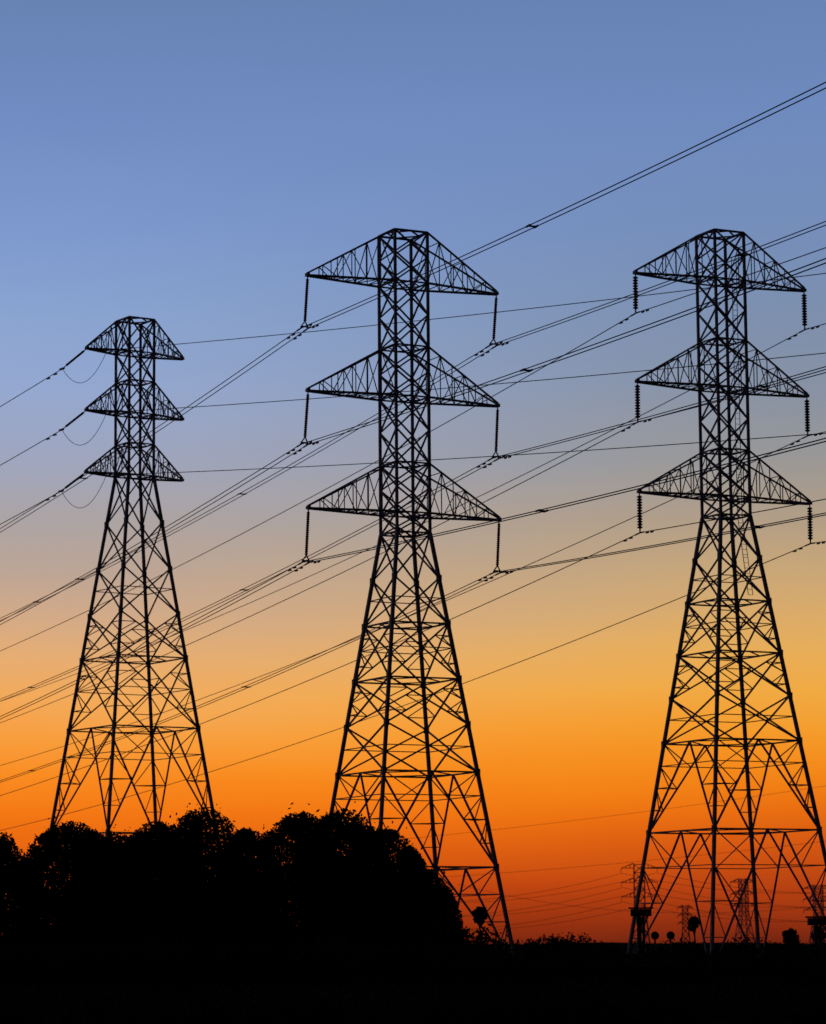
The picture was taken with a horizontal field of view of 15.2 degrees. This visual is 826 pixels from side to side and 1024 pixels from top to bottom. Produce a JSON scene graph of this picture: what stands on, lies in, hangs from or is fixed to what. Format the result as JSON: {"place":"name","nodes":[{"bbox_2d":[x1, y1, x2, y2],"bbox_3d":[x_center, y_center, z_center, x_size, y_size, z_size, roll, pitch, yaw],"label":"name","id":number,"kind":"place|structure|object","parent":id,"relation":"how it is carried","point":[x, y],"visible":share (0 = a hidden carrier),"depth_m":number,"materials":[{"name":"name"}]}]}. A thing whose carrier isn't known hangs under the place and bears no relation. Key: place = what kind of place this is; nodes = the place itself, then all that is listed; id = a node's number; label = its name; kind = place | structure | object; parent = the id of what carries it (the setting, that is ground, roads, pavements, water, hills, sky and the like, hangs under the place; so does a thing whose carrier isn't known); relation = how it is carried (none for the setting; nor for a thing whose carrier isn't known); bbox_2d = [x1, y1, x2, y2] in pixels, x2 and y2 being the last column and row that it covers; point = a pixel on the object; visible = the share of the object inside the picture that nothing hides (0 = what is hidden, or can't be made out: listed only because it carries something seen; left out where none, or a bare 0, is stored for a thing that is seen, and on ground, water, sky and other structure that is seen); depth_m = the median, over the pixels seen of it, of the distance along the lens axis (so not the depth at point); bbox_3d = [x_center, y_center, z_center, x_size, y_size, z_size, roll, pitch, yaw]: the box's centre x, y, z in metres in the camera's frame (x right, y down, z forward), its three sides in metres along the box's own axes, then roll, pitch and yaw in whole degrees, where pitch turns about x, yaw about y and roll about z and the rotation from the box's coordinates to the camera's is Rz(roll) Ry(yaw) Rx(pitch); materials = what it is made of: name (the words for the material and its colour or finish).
{"place":"outdoors","nodes":[
{"label":"outdoors","id":0,"kind":"place"},
{"bbox_2d":[0,0,825,943],"label":"sky","id":1,"kind":"structure","parent":0,"point":[185,166],"materials":[{"name":"blue"}]},
{"bbox_2d":[46,951,821,1023],"bbox_3d":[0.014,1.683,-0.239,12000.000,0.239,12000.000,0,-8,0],"label":"ground","id":2,"kind":"structure","parent":0,"point":[717,1022],"depth_m":76.08,"materials":[{"name":"black"}]},
{"bbox_2d":[0,831,54,957],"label":"broadleaf tree","id":3,"kind":"object","parent":2,"relation":"on","point":[17,879],"visible":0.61,"depth_m":115.19,"materials":[{"name":"black plant"}]},
{"bbox_2d":[15,816,167,959],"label":"broadleaf tree","id":4,"kind":"object","parent":2,"relation":"on","point":[103,890],"visible":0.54,"depth_m":116.99,"materials":[{"name":"black plant"}]},
{"bbox_2d":[49,316,218,925],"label":"transmission tower","id":5,"kind":"structure","parent":2,"relation":"on","point":[152,418],"depth_m":252.19,"materials":[{"name":"metal"}]},
{"bbox_2d":[0,273,825,524],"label":"power line","id":6,"kind":"object","parent":5,"relation":"hanging from","point":[54,434],"visible":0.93,"depth_m":218.28,"materials":[{"name":"metal"}]},
{"bbox_2d":[128,803,284,990],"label":"broadleaf tree","id":7,"kind":"object","parent":2,"relation":"on","point":[204,901],"visible":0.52,"depth_m":120.98,"materials":[{"name":"black plant"}]},
{"bbox_2d":[246,801,462,953],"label":"broadleaf tree","id":8,"kind":"object","parent":2,"relation":"on","point":[366,876],"visible":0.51,"depth_m":118.12,"materials":[{"name":"black plant"}]},
{"bbox_2d":[300,228,515,965],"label":"transmission tower","id":9,"kind":"structure","parent":2,"relation":"on","point":[395,395],"depth_m":216.03,"materials":[{"name":"metal"}]},
{"bbox_2d":[0,82,825,782],"bbox_3d":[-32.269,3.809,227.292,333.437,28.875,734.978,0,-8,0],"label":"power line","id":10,"kind":"object","parent":9,"relation":"hanging from","point":[506,456],"visible":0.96,"depth_m":202.21,"materials":[{"name":"metal"}]},
{"bbox_2d":[0,909,825,1023],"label":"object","id":11,"kind":"object","parent":2,"relation":"on","point":[312,978],"visible":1,"depth_m":102.56,"materials":[{"name":"plant"}]},
{"bbox_2d":[471,906,488,948],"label":"sapling","id":12,"kind":"object","parent":2,"relation":"on","point":[480,915],"visible":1,"depth_m":148.54,"materials":[{"name":"black plant"}]},
{"bbox_2d":[621,863,657,953],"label":"transmission tower","id":13,"kind":"structure","parent":2,"relation":"on","point":[633,882],"depth_m":1190.55,"materials":[{"name":"metal"}]},
{"bbox_2d":[409,786,821,930],"bbox_3d":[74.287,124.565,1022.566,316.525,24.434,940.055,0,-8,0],"label":"power line","id":14,"kind":"object","parent":13,"relation":"hanging from","point":[795,907],"visible":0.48,"depth_m":1195.66,"materials":[{"name":"metal"}]},
{"bbox_2d":[628,907,652,960],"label":"equipment pole","id":15,"kind":"object","parent":2,"relation":"on","point":[639,912],"visible":0.83,"depth_m":148.57,"materials":[{"name":"paint"}]},
{"bbox_2d":[467,932,825,966],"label":"distant treeline","id":16,"kind":"object","parent":2,"relation":"on","point":[553,943],"visible":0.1,"depth_m":333.62,"materials":[{"name":"black plant"}]},
{"bbox_2d":[651,931,658,982],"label":"round road sign","id":17,"kind":"object","parent":2,"relation":"on","point":[654,935],"visible":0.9,"depth_m":148.51,"materials":[{"name":"paint"}]},
{"bbox_2d":[666,931,674,980],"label":"round road sign","id":18,"kind":"object","parent":2,"relation":"on","point":[670,935],"visible":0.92,"depth_m":148.51,"materials":[{"name":"paint"}]},
{"bbox_2d":[688,916,700,962],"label":"sapling","id":19,"kind":"object","parent":2,"relation":"on","point":[694,923],"visible":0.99,"depth_m":148.50,"materials":[{"name":"black plant"}]},
{"bbox_2d":[626,228,825,959],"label":"transmission tower","id":20,"kind":"structure","parent":2,"relation":"on","point":[702,497],"depth_m":228.93,"materials":[{"name":"metal"}]},
{"bbox_2d":[0,247,825,830],"bbox_3d":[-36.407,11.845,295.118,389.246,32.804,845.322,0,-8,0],"label":"power line","id":21,"kind":"object","parent":20,"relation":"attached to","point":[446,521],"visible":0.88,"depth_m":262.70,"materials":[{"name":"metal"}]},
{"bbox_2d":[782,927,799,981],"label":"sapling","id":22,"kind":"object","parent":2,"relation":"on","point":[791,937],"visible":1,"depth_m":148.28,"materials":[{"name":"black plant"}]},
{"bbox_2d":[803,884,825,942],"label":"transmission tower","id":23,"kind":"structure","parent":2,"relation":"on","point":[822,895],"depth_m":1199.88,"materials":[{"name":"metal"}]},
{"bbox_2d":[805,916,825,958],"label":"equipment pole","id":24,"kind":"object","parent":2,"relation":"on","point":[816,921],"visible":0.71,"depth_m":148.51,"materials":[{"name":"paint"}]},
{"bbox_2d":[494,942,807,952],"bbox_3d":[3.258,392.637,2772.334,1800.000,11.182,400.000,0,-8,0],"label":"hills","id":25,"kind":"structure","parent":0,"point":[622,944],"depth_m":2697.14,"materials":[{"name":"black"}]},
{"bbox_2d":[677,905,692,947],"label":"transmission tower","id":26,"kind":"structure","parent":0,"point":[682,922],"depth_m":1218.72,"materials":[{"name":"metal"}]},
{"bbox_2d":[730,878,755,950],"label":"transmission tower","id":27,"kind":"structure","parent":0,"point":[744,899],"depth_m":1189.93,"materials":[{"name":"metal"}]},
{"bbox_2d":[811,928,825,951],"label":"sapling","id":28,"kind":"object","parent":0,"point":[823,934],"visible":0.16,"depth_m":150.43,"materials":[{"name":"black plant"}]}
]}

